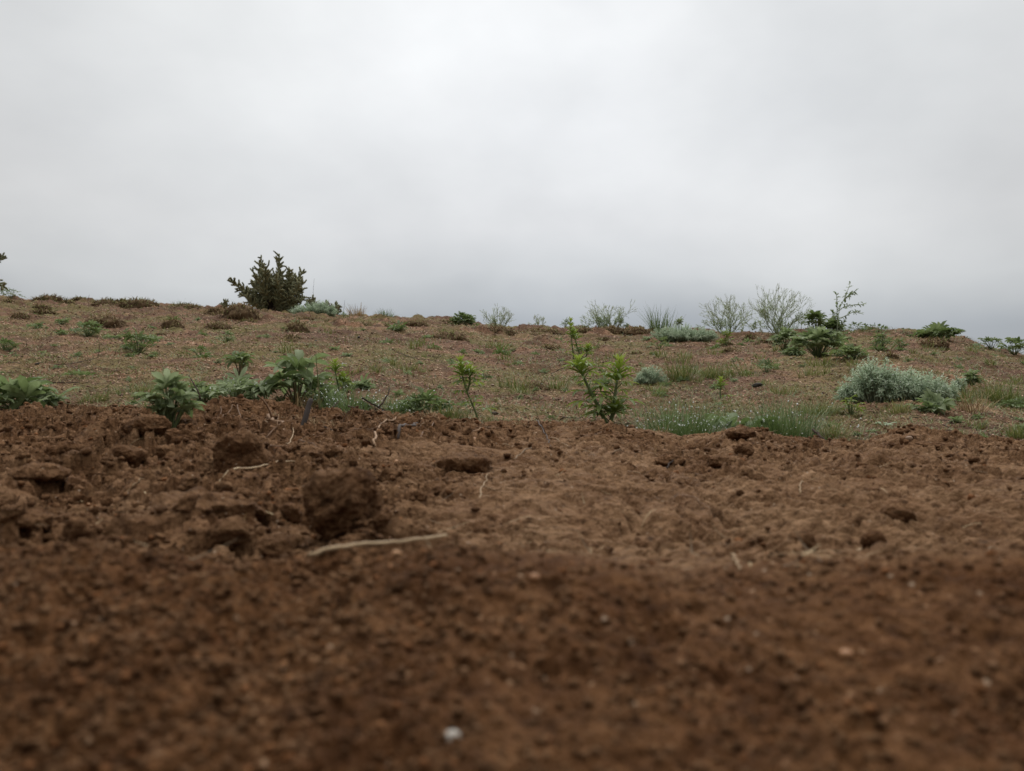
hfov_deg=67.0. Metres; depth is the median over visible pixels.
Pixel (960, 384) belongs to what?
silver shrub
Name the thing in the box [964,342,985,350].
leafy plant
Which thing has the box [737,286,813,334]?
wiry shrub
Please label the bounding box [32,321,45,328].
weed
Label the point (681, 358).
grass tuft
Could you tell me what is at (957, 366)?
weed
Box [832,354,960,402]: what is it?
silver shrub
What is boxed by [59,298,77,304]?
thatch mound
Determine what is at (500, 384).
grass tuft
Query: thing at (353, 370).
grass tuft
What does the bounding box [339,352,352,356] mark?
weed
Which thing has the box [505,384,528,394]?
grass tuft
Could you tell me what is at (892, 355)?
thatch mound
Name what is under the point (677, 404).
grass tuft
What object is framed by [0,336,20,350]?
leafy plant
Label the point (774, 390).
grass tuft
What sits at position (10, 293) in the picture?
leafy plant
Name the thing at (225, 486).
soil clod
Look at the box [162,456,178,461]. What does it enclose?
soil clod
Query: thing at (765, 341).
thatch mound
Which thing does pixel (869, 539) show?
soil clod
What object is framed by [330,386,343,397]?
leafy plant
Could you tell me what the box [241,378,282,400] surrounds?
leafy plant
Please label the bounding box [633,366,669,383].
silver shrub
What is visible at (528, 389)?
grass tuft
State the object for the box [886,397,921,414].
grass tuft
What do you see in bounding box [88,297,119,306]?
thatch mound
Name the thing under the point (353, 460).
soil clod
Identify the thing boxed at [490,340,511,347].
grass tuft
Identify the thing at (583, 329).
thatch mound
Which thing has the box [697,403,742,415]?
grass tuft
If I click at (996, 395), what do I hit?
grass tuft
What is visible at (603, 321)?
wiry shrub
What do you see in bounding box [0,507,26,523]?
soil clod
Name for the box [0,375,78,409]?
leafy plant
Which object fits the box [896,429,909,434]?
soil clod
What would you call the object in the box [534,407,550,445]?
twig
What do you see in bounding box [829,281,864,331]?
leafy sprig
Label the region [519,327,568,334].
thatch mound
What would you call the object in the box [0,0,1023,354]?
sky
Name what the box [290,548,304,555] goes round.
soil clod
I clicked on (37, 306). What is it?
thatch mound
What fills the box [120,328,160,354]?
leafy plant
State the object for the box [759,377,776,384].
grass tuft
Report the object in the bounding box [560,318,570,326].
leafy plant
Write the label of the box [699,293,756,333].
wiry shrub
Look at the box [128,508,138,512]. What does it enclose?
soil clod
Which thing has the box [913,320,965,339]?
leafy plant
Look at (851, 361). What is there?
grass tuft
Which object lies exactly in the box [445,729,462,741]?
pebble
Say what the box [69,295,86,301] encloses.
thatch mound
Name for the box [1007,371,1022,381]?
grass tuft
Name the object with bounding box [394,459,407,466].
soil clod
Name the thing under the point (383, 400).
twig
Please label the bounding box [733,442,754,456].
soil clod
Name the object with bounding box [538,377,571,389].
grass tuft
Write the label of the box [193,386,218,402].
leafy plant
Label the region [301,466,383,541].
soil clod
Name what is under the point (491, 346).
grass tuft
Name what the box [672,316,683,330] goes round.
leafy plant
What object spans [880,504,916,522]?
soil clod
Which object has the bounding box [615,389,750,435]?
grass tuft
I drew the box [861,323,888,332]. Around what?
leafy plant
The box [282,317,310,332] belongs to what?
shrub
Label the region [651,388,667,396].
weed
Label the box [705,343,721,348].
weed
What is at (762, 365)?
grass tuft
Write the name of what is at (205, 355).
weed
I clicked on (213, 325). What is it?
shrub
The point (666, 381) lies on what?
weed
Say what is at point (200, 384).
leafy plant
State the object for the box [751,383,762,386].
oval lump
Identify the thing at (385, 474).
soil clod
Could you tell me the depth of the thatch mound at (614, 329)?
6.57 m
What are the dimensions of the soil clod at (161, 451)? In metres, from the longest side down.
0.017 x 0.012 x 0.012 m
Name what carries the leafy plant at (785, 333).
on the ground at (5, 307)
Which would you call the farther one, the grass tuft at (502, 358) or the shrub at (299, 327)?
the shrub at (299, 327)
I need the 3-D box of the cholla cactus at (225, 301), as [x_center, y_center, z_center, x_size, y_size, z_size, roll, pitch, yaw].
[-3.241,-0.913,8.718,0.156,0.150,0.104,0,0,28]
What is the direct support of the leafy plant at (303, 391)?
on the ground at (5, 307)
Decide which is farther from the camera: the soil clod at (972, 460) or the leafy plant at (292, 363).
the leafy plant at (292, 363)
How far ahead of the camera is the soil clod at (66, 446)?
0.75 m
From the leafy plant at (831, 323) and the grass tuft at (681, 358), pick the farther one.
the leafy plant at (831, 323)
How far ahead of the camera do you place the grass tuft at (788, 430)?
1.48 m
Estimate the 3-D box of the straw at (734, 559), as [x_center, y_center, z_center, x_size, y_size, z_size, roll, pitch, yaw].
[0.097,0.078,0.337,0.003,0.015,0.081,0,0,14]
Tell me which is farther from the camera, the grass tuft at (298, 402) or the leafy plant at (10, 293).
the leafy plant at (10, 293)
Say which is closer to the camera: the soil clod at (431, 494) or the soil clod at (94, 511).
the soil clod at (94, 511)
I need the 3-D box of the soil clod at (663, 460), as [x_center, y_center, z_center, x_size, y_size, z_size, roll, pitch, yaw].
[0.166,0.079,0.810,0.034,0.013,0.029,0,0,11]
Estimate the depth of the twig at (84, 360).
2.37 m
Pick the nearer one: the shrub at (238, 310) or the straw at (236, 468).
the straw at (236, 468)
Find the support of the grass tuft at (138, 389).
on the ground at (5, 307)
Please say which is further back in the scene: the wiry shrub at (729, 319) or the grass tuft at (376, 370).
the wiry shrub at (729, 319)
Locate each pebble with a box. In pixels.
[392,550,401,554]
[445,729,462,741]
[529,573,539,581]
[839,649,852,658]
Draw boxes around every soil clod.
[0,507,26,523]
[0,507,63,532]
[7,461,71,481]
[43,440,89,455]
[43,523,102,542]
[53,458,62,464]
[62,516,92,540]
[68,494,92,504]
[89,508,98,514]
[98,513,117,520]
[100,497,113,506]
[101,442,149,468]
[120,413,171,435]
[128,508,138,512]
[146,486,267,520]
[148,541,159,546]
[154,445,170,457]
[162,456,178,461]
[164,428,205,444]
[174,492,199,511]
[180,472,200,489]
[203,515,254,550]
[211,427,273,474]
[212,481,237,492]
[235,487,255,495]
[254,526,265,534]
[254,534,299,557]
[269,531,284,535]
[279,502,302,523]
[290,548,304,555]
[294,442,343,458]
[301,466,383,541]
[308,450,325,462]
[338,422,347,430]
[349,455,357,465]
[361,439,371,445]
[372,505,392,529]
[378,468,402,481]
[383,458,432,471]
[384,426,396,434]
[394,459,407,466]
[413,490,427,500]
[417,528,438,536]
[424,492,434,497]
[430,485,440,494]
[433,452,491,472]
[461,426,472,434]
[473,524,488,534]
[654,454,685,465]
[706,455,733,466]
[725,428,756,438]
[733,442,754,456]
[789,530,818,550]
[860,530,887,548]
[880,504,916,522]
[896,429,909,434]
[915,441,953,450]
[967,456,979,464]
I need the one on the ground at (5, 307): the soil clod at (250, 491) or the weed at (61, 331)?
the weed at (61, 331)
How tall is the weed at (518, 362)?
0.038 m
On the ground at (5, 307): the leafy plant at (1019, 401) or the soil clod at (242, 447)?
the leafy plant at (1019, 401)
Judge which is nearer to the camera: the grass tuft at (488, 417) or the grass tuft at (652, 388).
the grass tuft at (488, 417)
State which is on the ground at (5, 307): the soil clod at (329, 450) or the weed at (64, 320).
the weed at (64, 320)
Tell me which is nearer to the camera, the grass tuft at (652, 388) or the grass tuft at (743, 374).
the grass tuft at (652, 388)
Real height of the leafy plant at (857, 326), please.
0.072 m
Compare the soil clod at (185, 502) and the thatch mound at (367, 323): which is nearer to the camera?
the soil clod at (185, 502)
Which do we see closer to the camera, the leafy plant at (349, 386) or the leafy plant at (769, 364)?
the leafy plant at (349, 386)
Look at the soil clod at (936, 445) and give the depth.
0.98 m
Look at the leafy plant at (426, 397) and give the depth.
1.59 m
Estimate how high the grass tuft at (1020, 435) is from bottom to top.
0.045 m
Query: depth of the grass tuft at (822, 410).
1.81 m
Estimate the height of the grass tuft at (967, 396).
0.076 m
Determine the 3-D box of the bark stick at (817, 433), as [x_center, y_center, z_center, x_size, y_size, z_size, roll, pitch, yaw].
[0.487,0.082,1.223,0.009,0.027,0.036,0,0,-27]
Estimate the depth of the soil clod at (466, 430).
0.97 m
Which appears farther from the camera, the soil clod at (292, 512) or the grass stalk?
the grass stalk
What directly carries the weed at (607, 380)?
on the ground at (5, 307)
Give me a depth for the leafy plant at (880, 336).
3.72 m
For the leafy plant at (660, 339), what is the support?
on the ground at (5, 307)
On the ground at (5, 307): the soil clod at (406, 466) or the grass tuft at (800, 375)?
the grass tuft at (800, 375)
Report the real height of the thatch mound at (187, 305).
0.193 m
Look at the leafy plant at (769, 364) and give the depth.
2.92 m
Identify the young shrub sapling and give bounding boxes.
[712,375,732,397]
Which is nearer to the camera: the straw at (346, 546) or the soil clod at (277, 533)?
the straw at (346, 546)
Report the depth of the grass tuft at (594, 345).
4.24 m
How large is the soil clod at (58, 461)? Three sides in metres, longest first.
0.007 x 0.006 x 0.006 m
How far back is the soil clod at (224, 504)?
0.48 m
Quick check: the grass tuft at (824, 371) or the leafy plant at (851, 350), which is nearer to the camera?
the grass tuft at (824, 371)
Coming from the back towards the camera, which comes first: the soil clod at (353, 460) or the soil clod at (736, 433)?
the soil clod at (736, 433)
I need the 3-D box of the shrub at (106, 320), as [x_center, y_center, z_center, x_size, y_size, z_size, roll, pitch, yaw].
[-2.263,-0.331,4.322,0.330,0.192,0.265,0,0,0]
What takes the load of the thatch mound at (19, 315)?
on the ground at (5, 307)
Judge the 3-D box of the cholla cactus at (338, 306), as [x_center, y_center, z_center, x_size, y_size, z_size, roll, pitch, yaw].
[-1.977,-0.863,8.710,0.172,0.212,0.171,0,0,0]
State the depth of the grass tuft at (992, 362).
3.39 m
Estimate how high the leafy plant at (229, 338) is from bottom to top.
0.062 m
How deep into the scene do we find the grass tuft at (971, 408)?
1.88 m
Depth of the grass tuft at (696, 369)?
2.85 m
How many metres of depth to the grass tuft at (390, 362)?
2.69 m
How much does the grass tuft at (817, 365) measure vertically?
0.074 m
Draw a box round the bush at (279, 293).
[227,251,310,312]
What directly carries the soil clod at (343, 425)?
on the soil at (614, 490)
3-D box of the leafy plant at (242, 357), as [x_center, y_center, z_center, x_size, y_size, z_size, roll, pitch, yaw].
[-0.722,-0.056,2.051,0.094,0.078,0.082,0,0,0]
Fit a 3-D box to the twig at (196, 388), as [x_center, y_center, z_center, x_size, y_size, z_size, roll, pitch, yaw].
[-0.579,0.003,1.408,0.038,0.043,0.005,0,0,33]
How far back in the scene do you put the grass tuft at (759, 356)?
3.61 m
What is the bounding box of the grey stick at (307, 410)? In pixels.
[301,398,312,424]
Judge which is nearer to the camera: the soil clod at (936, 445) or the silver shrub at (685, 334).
the soil clod at (936, 445)
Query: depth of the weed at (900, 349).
3.71 m
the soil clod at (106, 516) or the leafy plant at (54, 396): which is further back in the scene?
the leafy plant at (54, 396)
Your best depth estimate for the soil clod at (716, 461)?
0.78 m
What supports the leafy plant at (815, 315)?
on the ground at (5, 307)
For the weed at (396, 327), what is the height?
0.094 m
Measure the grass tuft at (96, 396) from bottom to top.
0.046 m
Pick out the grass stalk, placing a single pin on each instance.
(318, 387)
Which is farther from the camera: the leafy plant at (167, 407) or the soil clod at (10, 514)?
the leafy plant at (167, 407)
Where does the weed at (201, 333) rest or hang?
on the ground at (5, 307)
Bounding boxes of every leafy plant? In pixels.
[0,289,24,298]
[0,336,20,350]
[0,351,18,356]
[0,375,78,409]
[44,391,71,406]
[68,319,109,336]
[119,328,131,338]
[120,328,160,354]
[134,368,205,428]
[186,344,209,355]
[187,380,212,391]
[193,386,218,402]
[202,366,271,399]
[215,330,236,342]
[222,351,255,374]
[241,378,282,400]
[259,350,336,403]
[276,392,293,401]
[292,387,310,399]
[304,380,334,388]
[304,385,341,406]
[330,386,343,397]
[336,376,354,388]
[353,372,375,389]
[353,380,375,389]
[354,393,377,407]
[392,386,460,413]
[448,311,479,326]
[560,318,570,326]
[647,335,671,348]
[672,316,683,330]
[716,329,734,346]
[751,357,780,372]
[767,326,797,350]
[778,345,806,355]
[788,326,848,356]
[800,310,827,326]
[820,315,846,330]
[823,343,870,358]
[837,394,866,414]
[843,321,868,330]
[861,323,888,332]
[869,330,896,347]
[892,337,909,347]
[906,387,956,414]
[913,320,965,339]
[959,369,987,385]
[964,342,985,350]
[978,336,1003,349]
[993,337,1023,354]
[997,396,1023,408]
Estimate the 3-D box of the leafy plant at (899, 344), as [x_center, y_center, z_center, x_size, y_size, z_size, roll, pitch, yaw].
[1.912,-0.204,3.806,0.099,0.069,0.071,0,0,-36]
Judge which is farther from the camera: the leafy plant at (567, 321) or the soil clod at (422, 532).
the leafy plant at (567, 321)
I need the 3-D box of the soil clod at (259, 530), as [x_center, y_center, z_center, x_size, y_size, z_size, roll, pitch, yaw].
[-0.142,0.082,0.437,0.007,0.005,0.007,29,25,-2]
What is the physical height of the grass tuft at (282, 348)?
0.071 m
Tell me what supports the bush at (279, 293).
on the ground at (5, 307)
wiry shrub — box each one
[480,304,514,326]
[528,314,545,324]
[577,299,636,327]
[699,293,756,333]
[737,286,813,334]
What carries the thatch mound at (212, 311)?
on the ground at (5, 307)
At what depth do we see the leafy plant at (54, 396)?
1.55 m
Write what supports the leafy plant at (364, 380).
on the ground at (5, 307)
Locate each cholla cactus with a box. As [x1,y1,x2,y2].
[0,252,7,290]
[219,298,229,306]
[304,295,317,305]
[330,301,342,314]
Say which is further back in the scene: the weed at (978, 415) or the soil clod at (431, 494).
the weed at (978, 415)
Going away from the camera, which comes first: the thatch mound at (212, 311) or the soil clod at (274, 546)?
the soil clod at (274, 546)
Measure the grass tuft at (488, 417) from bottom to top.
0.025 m
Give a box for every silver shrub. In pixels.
[288,299,338,316]
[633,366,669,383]
[649,323,719,341]
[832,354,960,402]
[949,375,966,391]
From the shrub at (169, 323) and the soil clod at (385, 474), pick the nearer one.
the soil clod at (385, 474)
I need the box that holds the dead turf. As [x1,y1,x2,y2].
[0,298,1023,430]
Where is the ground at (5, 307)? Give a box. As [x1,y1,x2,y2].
[0,295,1023,440]
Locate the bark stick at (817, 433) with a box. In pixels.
[811,428,825,439]
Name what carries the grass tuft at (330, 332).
on the ground at (5, 307)
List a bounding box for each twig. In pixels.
[33,335,106,366]
[189,376,200,398]
[362,397,392,413]
[374,388,389,409]
[397,348,448,364]
[397,422,417,438]
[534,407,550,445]
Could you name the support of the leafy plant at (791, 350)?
on the ground at (5, 307)
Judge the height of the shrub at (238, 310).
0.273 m
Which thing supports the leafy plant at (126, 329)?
on the ground at (5, 307)
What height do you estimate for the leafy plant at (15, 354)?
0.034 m
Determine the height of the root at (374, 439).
0.052 m
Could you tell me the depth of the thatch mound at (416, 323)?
6.32 m
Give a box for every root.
[257,395,301,429]
[357,397,395,446]
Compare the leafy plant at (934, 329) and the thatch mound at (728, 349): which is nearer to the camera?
the thatch mound at (728, 349)
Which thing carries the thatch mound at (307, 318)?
on the ground at (5, 307)
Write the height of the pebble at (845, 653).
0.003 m
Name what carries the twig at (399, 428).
on the soil at (614, 490)
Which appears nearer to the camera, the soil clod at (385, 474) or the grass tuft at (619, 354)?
the soil clod at (385, 474)
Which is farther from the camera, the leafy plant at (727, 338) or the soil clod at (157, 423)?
the leafy plant at (727, 338)
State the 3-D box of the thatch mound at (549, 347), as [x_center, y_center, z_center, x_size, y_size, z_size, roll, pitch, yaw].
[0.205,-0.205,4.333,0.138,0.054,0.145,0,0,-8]
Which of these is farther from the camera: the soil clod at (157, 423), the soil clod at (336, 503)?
the soil clod at (157, 423)
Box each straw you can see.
[126,478,143,491]
[219,461,294,480]
[309,534,447,556]
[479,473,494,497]
[731,553,740,569]
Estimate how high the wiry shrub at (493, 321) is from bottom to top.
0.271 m
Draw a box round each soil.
[0,396,1023,770]
[67,397,1003,439]
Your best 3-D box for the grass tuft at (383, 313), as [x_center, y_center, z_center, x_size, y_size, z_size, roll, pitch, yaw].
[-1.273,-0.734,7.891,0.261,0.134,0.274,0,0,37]
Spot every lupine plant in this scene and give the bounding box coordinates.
[324,358,356,393]
[447,354,496,419]
[475,368,493,378]
[561,317,596,362]
[562,352,645,423]
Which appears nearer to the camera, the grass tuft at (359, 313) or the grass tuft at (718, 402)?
the grass tuft at (718, 402)
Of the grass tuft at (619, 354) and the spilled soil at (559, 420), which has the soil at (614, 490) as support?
the spilled soil at (559, 420)
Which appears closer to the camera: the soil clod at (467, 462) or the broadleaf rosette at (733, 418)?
the soil clod at (467, 462)
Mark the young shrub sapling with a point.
(720, 382)
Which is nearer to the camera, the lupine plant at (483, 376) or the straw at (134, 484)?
the straw at (134, 484)
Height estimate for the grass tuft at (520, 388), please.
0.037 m
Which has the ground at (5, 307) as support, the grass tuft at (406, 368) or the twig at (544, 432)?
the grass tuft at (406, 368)
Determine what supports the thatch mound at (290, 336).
on the ground at (5, 307)
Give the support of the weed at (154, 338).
on the ground at (5, 307)
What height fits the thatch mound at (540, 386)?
0.052 m
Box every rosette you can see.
[61,369,96,375]
[130,391,142,398]
[704,412,782,428]
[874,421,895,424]
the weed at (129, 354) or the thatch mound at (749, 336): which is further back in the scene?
the thatch mound at (749, 336)
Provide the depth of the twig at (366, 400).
1.25 m
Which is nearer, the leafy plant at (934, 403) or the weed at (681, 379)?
the leafy plant at (934, 403)
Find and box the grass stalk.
[315,354,320,409]
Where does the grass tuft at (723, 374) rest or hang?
on the ground at (5, 307)
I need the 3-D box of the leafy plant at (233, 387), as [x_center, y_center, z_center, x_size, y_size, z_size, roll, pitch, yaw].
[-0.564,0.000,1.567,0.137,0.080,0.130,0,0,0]
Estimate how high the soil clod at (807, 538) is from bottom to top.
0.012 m
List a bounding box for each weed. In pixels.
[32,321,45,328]
[53,318,71,324]
[53,328,67,334]
[124,351,136,356]
[147,336,160,341]
[193,351,215,357]
[196,330,207,335]
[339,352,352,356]
[378,338,393,343]
[386,320,406,330]
[392,389,405,395]
[492,344,511,354]
[511,358,522,364]
[593,375,614,383]
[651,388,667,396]
[658,379,671,386]
[676,376,689,380]
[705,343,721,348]
[709,380,725,388]
[871,343,882,350]
[894,346,906,350]
[902,357,913,361]
[948,415,965,422]
[953,362,963,368]
[971,412,982,418]
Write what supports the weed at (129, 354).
on the ground at (5, 307)
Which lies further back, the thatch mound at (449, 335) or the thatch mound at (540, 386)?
the thatch mound at (449, 335)
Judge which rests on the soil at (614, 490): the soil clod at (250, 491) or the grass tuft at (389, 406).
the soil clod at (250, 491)
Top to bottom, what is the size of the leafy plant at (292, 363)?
0.121 m
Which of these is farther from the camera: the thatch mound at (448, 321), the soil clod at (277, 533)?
the thatch mound at (448, 321)
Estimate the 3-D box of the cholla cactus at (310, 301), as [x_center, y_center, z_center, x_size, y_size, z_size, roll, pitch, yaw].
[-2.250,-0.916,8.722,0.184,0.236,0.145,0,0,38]
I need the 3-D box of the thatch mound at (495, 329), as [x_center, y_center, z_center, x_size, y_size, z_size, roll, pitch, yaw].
[-0.127,-0.437,6.494,0.421,0.183,0.324,0,0,0]
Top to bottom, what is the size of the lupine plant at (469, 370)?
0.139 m
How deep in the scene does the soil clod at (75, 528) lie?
0.43 m
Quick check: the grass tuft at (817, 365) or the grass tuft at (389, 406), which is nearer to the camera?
the grass tuft at (389, 406)
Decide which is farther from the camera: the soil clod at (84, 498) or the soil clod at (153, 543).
the soil clod at (84, 498)
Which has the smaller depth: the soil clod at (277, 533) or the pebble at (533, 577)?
the pebble at (533, 577)
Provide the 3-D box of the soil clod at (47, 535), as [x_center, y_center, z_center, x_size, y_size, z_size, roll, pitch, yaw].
[-0.250,0.087,0.447,0.039,0.014,0.034,0,0,-23]
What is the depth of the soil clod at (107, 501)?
0.56 m
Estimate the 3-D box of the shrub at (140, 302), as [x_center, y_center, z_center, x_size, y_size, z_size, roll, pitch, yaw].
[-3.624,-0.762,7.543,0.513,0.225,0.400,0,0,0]
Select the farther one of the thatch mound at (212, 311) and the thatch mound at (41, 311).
the thatch mound at (212, 311)
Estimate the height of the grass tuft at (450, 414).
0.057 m
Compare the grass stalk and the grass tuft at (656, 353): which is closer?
the grass stalk
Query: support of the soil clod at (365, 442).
on the soil at (614, 490)
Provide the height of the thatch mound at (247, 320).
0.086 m
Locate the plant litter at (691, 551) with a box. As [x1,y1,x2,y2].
[30,396,1021,569]
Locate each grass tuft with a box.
[29,349,59,357]
[69,384,113,403]
[111,380,158,395]
[273,388,325,407]
[278,340,298,353]
[304,380,383,411]
[318,325,335,333]
[338,366,366,373]
[345,303,365,315]
[361,390,420,413]
[367,362,391,373]
[374,309,395,316]
[382,356,400,365]
[384,361,430,371]
[402,335,430,348]
[428,399,472,418]
[477,340,494,348]
[479,414,497,421]
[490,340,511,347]
[491,371,535,389]
[498,350,517,360]
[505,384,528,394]
[508,383,529,391]
[514,382,538,394]
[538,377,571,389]
[584,338,602,349]
[603,346,626,359]
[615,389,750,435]
[633,405,660,416]
[636,301,685,331]
[644,382,667,391]
[648,354,701,381]
[648,391,663,397]
[653,347,667,357]
[670,399,687,406]
[675,350,691,362]
[676,351,695,358]
[679,362,708,373]
[696,361,735,379]
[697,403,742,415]
[699,348,719,355]
[705,395,733,403]
[715,367,735,378]
[723,361,774,376]
[726,387,840,437]
[750,353,766,358]
[751,360,780,369]
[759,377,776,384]
[761,383,800,395]
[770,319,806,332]
[788,395,847,416]
[791,367,819,378]
[802,351,832,366]
[806,362,831,375]
[809,413,863,437]
[843,354,860,366]
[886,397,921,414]
[950,380,988,403]
[954,387,1008,413]
[960,416,991,429]
[968,373,1023,406]
[980,355,1000,365]
[998,421,1023,438]
[1001,375,1022,384]
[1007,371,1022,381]
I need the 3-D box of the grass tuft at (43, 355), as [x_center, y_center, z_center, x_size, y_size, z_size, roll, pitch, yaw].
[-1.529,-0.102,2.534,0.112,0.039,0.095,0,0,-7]
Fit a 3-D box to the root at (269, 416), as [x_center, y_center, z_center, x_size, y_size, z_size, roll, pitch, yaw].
[-0.306,0.034,1.010,0.028,0.044,0.138,0,0,-36]
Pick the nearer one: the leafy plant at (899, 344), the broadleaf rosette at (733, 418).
the broadleaf rosette at (733, 418)
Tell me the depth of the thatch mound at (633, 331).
6.50 m
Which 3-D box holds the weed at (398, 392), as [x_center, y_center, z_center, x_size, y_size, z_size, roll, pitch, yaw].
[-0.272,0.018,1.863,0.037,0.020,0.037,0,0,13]
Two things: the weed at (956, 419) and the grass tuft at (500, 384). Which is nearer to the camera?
the weed at (956, 419)
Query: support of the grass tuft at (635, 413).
on the ground at (5, 307)
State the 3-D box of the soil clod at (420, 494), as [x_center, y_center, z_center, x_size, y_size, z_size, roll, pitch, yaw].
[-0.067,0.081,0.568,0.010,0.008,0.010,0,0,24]
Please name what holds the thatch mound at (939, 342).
on the ground at (5, 307)
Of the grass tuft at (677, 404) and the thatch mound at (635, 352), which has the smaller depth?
the grass tuft at (677, 404)
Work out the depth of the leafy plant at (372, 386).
1.94 m
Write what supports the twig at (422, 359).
on the ground at (5, 307)
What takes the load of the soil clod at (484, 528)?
on the soil at (614, 490)
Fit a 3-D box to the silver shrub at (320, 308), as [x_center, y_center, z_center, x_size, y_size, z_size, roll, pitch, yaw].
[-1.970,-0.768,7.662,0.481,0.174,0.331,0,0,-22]
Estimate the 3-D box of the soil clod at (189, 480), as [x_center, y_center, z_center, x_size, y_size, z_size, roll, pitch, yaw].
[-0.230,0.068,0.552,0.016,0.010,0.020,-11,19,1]
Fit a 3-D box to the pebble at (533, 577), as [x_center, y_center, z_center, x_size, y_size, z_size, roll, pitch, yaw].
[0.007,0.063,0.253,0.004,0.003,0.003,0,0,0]
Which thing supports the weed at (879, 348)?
on the ground at (5, 307)
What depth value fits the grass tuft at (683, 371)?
2.58 m
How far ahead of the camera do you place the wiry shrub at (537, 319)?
8.68 m
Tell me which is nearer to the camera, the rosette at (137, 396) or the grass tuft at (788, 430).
the grass tuft at (788, 430)
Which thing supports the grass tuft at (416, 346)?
on the ground at (5, 307)
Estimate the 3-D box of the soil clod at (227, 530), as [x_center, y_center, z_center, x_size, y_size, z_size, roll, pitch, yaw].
[-0.162,0.084,0.441,0.037,0.020,0.027,0,0,-10]
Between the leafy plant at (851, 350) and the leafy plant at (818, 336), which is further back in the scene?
the leafy plant at (818, 336)
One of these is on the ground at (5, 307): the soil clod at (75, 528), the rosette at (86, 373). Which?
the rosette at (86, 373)
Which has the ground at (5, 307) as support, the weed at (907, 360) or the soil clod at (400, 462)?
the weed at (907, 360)
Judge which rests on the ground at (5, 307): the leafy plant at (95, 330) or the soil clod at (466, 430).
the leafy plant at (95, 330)
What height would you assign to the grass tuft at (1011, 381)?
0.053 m
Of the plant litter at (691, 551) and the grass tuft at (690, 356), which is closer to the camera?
the plant litter at (691, 551)
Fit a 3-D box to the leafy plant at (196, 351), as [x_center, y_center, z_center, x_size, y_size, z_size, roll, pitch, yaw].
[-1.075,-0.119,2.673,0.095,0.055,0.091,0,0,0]
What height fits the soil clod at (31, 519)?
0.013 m
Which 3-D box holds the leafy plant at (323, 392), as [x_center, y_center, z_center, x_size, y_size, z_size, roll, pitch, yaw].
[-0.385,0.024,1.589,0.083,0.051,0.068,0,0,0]
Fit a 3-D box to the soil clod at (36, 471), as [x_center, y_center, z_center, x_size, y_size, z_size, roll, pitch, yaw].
[-0.377,0.071,0.617,0.049,0.019,0.037,0,0,11]
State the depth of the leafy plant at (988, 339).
4.74 m
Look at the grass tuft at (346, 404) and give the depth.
1.53 m
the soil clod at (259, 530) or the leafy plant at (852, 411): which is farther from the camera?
the leafy plant at (852, 411)
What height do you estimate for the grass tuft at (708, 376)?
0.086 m
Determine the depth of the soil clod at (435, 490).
0.60 m
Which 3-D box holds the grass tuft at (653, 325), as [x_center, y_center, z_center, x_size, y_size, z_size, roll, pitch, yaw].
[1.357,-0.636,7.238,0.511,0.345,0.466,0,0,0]
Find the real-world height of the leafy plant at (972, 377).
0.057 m
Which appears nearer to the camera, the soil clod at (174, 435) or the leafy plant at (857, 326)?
the soil clod at (174, 435)
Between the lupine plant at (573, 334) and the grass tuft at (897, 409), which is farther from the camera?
the lupine plant at (573, 334)
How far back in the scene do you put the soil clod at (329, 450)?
0.75 m
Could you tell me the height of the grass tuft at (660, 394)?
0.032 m
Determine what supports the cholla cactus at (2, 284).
on the ground at (5, 307)
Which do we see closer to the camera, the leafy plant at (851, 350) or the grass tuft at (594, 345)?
the leafy plant at (851, 350)
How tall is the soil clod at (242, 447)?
0.049 m
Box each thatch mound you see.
[1,297,14,303]
[6,311,30,318]
[28,303,55,310]
[28,308,59,314]
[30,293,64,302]
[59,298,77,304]
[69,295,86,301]
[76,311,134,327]
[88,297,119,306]
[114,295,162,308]
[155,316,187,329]
[165,302,206,308]
[202,306,222,315]
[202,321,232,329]
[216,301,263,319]
[237,318,258,322]
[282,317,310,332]
[282,333,299,339]
[297,316,323,319]
[360,321,372,325]
[402,320,427,326]
[433,328,472,343]
[441,318,455,324]
[487,323,516,334]
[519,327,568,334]
[519,380,550,390]
[541,345,556,350]
[574,325,591,332]
[600,324,628,333]
[601,337,610,340]
[620,325,652,335]
[628,349,641,354]
[720,347,740,352]
[742,334,756,338]
[754,338,774,344]
[882,351,902,359]
[917,336,953,348]
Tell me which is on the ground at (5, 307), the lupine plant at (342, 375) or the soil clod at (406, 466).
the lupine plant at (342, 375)
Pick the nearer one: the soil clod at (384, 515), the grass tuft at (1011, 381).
the soil clod at (384, 515)
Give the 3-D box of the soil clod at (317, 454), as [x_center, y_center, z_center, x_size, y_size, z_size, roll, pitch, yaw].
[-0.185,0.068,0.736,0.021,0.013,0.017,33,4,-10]
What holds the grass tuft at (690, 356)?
on the ground at (5, 307)
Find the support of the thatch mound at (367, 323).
on the ground at (5, 307)
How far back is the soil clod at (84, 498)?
0.59 m
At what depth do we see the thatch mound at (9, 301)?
7.01 m

